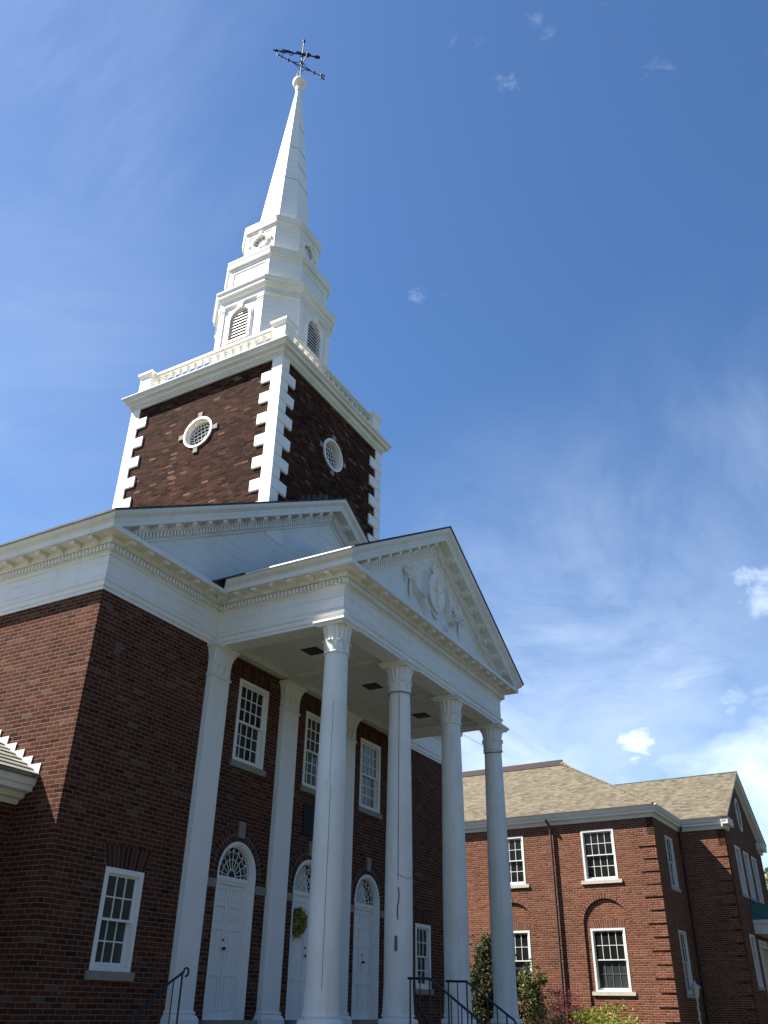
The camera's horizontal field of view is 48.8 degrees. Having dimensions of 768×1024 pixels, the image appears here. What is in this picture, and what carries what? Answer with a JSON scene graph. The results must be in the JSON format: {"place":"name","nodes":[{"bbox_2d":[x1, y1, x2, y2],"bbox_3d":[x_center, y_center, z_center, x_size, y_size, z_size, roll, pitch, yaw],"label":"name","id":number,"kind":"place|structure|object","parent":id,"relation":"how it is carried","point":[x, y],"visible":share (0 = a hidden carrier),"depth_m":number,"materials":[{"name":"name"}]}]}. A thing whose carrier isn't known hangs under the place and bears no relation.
{"place":"outdoors","nodes":[
{"label":"outdoors","id":0,"kind":"place"},
{"bbox_2d":[0,0,767,875],"label":"sky","id":1,"kind":"structure","parent":0,"point":[540,226],"materials":[{"name":"blue"}]},
{"label":"ground","id":2,"kind":"structure","parent":0,"visible":0},
{"bbox_2d":[0,76,523,1023],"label":"church","id":3,"kind":"structure","parent":2,"relation":"on","point":[258,676],"depth_m":15.29,"materials":[{"name":"brick"}]},
{"bbox_2d":[84,866,144,981],"bbox_3d":[-3.894,5.939,12.218,0.213,1.439,0.910,-15,-34,25],"label":"window","id":4,"kind":"structure","parent":3,"relation":"in","point":[117,919],"depth_m":12.24,"materials":[{"name":"clear glass"}]},
{"bbox_2d":[124,967,189,1023],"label":"handrail","id":5,"kind":"object","parent":3,"relation":"attached to","point":[128,1021],"visible":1,"depth_m":12.02,"materials":[{"name":"black metal"}]},
{"bbox_2d":[199,821,266,1023],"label":"door","id":6,"kind":"structure","parent":3,"relation":"in","point":[238,865],"depth_m":14.39,"materials":[{"name":"white wood"}]},
{"bbox_2d":[229,678,268,776],"bbox_3d":[-2.560,4.074,15.998,0.213,1.639,1.050,-15,-34,25],"label":"window","id":7,"kind":"structure","parent":3,"relation":"in","point":[252,706],"depth_m":16.04,"materials":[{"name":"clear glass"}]},
{"bbox_2d":[284,841,312,1023],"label":"door","id":8,"kind":"structure","parent":3,"relation":"in","point":[299,874],"depth_m":15.75,"materials":[{"name":"white wood"}]},
{"bbox_2d":[273,39,324,79],"bbox_3d":[-3.222,-17.160,32.061,1.950,2.620,1.043,0,-30,2],"label":"weathervane","id":9,"kind":"object","parent":3,"relation":"on","point":[305,54],"visible":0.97,"depth_m":32.05,"materials":[{"name":"metal"}]},
{"bbox_2d":[292,906,307,938],"bbox_3d":[-1.594,7.677,15.833,0.421,0.568,0.204,26,-39,-36],"label":"wreath","id":10,"kind":"object","parent":3,"relation":"attached to","point":[298,929],"visible":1,"depth_m":15.83,"materials":[{"name":"green plant"}]},
{"bbox_2d":[300,711,320,795],"bbox_3d":[-1.465,5.089,17.697,0.213,1.639,1.050,-15,-34,25],"label":"window","id":11,"kind":"structure","parent":3,"relation":"in","point":[312,725],"depth_m":17.63,"materials":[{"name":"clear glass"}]},
{"bbox_2d":[350,857,384,1023],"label":"door","id":12,"kind":"structure","parent":3,"relation":"in","point":[367,892],"depth_m":17.82,"materials":[{"name":"white wood"}]},
{"bbox_2d":[357,737,382,819],"bbox_3d":[-0.370,6.104,19.397,0.213,1.639,1.050,-15,-34,25],"label":"window","id":13,"kind":"structure","parent":3,"relation":"in","point":[370,753],"depth_m":19.46,"materials":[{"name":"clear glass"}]},
{"bbox_2d":[413,998,428,1023],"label":"handrail","id":14,"kind":"object","parent":3,"relation":"attached to","point":[417,1006],"visible":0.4,"depth_m":17.95,"materials":[{"name":"black metal"}]},
{"bbox_2d":[414,923,433,994],"bbox_3d":[0.851,10.337,19.581,0.213,1.439,0.910,-15,-34,25],"label":"window","id":15,"kind":"structure","parent":3,"relation":"in","point":[422,932],"depth_m":19.67,"materials":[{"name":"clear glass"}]},
{"bbox_2d":[407,977,484,1023],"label":"handrail","id":16,"kind":"object","parent":3,"relation":"attached to","point":[447,993],"visible":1,"depth_m":13.00,"materials":[{"name":"black metal"}]},
{"bbox_2d":[446,980,516,1023],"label":"handrail","id":17,"kind":"object","parent":3,"relation":"attached to","point":[484,996],"visible":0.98,"depth_m":14.04,"materials":[{"name":"black metal"}]},
{"bbox_2d":[469,928,525,1023],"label":"evergreen shrub","id":18,"kind":"object","parent":2,"relation":"on","point":[481,978],"visible":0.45,"depth_m":28.13,"materials":[{"name":"green plant"}]},
{"bbox_2d":[516,958,550,1023],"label":"leafy shrub","id":19,"kind":"object","parent":2,"relation":"on","point":[529,984],"visible":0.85,"depth_m":27.51,"materials":[{"name":"green plant"}]},
{"bbox_2d":[523,998,572,1023],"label":"yew bush","id":20,"kind":"object","parent":2,"relation":"on","point":[548,1020],"visible":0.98,"depth_m":26.39,"materials":[{"name":"green plant"}]},
{"bbox_2d":[524,986,604,1023],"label":"red maple","id":21,"kind":"object","parent":2,"relation":"on","point":[564,1008],"visible":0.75,"depth_m":27.17,"materials":[{"name":"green plant"}]},
{"bbox_2d":[564,998,643,1023],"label":"yellow bush","id":22,"kind":"object","parent":2,"relation":"on","point":[590,1015],"visible":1,"depth_m":26.38,"materials":[{"name":"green plant"}]},
{"bbox_2d":[462,760,767,1023],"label":"brick annex","id":23,"kind":"object","parent":2,"relation":"on","point":[647,901],"visible":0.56,"depth_m":30.04,"materials":[{"name":"red brick"}]},
{"bbox_2d":[507,836,529,887],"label":"window","id":24,"kind":"structure","parent":23,"relation":"in","point":[517,876],"depth_m":31.33,"materials":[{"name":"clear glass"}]},
{"bbox_2d":[513,930,533,994],"bbox_3d":[4.657,15.864,29.816,1.460,1.989,0.175,-17,-35,27],"label":"window","id":25,"kind":"structure","parent":23,"relation":"in","point":[522,944],"depth_m":29.89,"materials":[{"name":"clear glass"}]},
{"bbox_2d":[580,828,622,884],"bbox_3d":[7.600,12.147,29.867,1.460,1.779,0.175,-17,-35,27],"label":"window","id":26,"kind":"structure","parent":23,"relation":"in","point":[598,846],"depth_m":29.89,"materials":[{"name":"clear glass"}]},
{"bbox_2d":[590,928,636,995],"bbox_3d":[7.582,14.995,28.250,1.460,1.989,0.175,-17,-35,27],"label":"window","id":27,"kind":"structure","parent":23,"relation":"in","point":[609,945],"depth_m":28.26,"materials":[{"name":"clear glass"}]},
{"bbox_2d":[664,835,680,892],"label":"window","id":28,"kind":"structure","parent":23,"relation":"in","point":[669,845],"depth_m":30.29,"materials":[{"name":"clear glass"}]},
{"bbox_2d":[678,930,693,997],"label":"window","id":29,"kind":"structure","parent":23,"relation":"in","point":[682,934],"depth_m":28.73,"materials":[{"name":"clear glass"}]},
{"bbox_2d":[734,798,742,831],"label":"oval window","id":30,"kind":"structure","parent":23,"relation":"in","point":[739,819],"depth_m":34.38,"materials":[{"name":"clear glass"}]},
{"bbox_2d":[734,845,749,898],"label":"window","id":31,"kind":"structure","parent":23,"relation":"in","point":[737,850],"depth_m":32.13,"materials":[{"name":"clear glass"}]},
{"bbox_2d":[743,851,757,902],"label":"window","id":32,"kind":"structure","parent":23,"relation":"in","point":[746,858],"depth_m":33.26,"materials":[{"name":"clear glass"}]},
{"bbox_2d":[751,856,763,903],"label":"window","id":33,"kind":"structure","parent":23,"relation":"in","point":[759,890],"depth_m":34.42,"materials":[{"name":"white glass"}]},
{"bbox_2d":[749,934,765,990],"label":"window","id":34,"kind":"structure","parent":23,"relation":"in","point":[752,938],"depth_m":30.36,"materials":[{"name":"clear glass"}]},
{"bbox_2d":[750,902,767,991],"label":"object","id":35,"kind":"structure","parent":23,"relation":"in","point":[759,911],"depth_m":31.54,"materials":[{"name":"green metal"}]},
{"bbox_2d":[690,981,701,1023],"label":"lamp post","id":36,"kind":"object","parent":2,"relation":"on","point":[694,987],"visible":1,"depth_m":27.24,"materials":[{"name":"grey metal"}]},
{"bbox_2d":[763,867,767,889],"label":"distant tree","id":37,"kind":"object","parent":2,"relation":"on","point":[766,873],"visible":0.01,"depth_m":50.04,"materials":[{"name":"green plant"}]}
]}

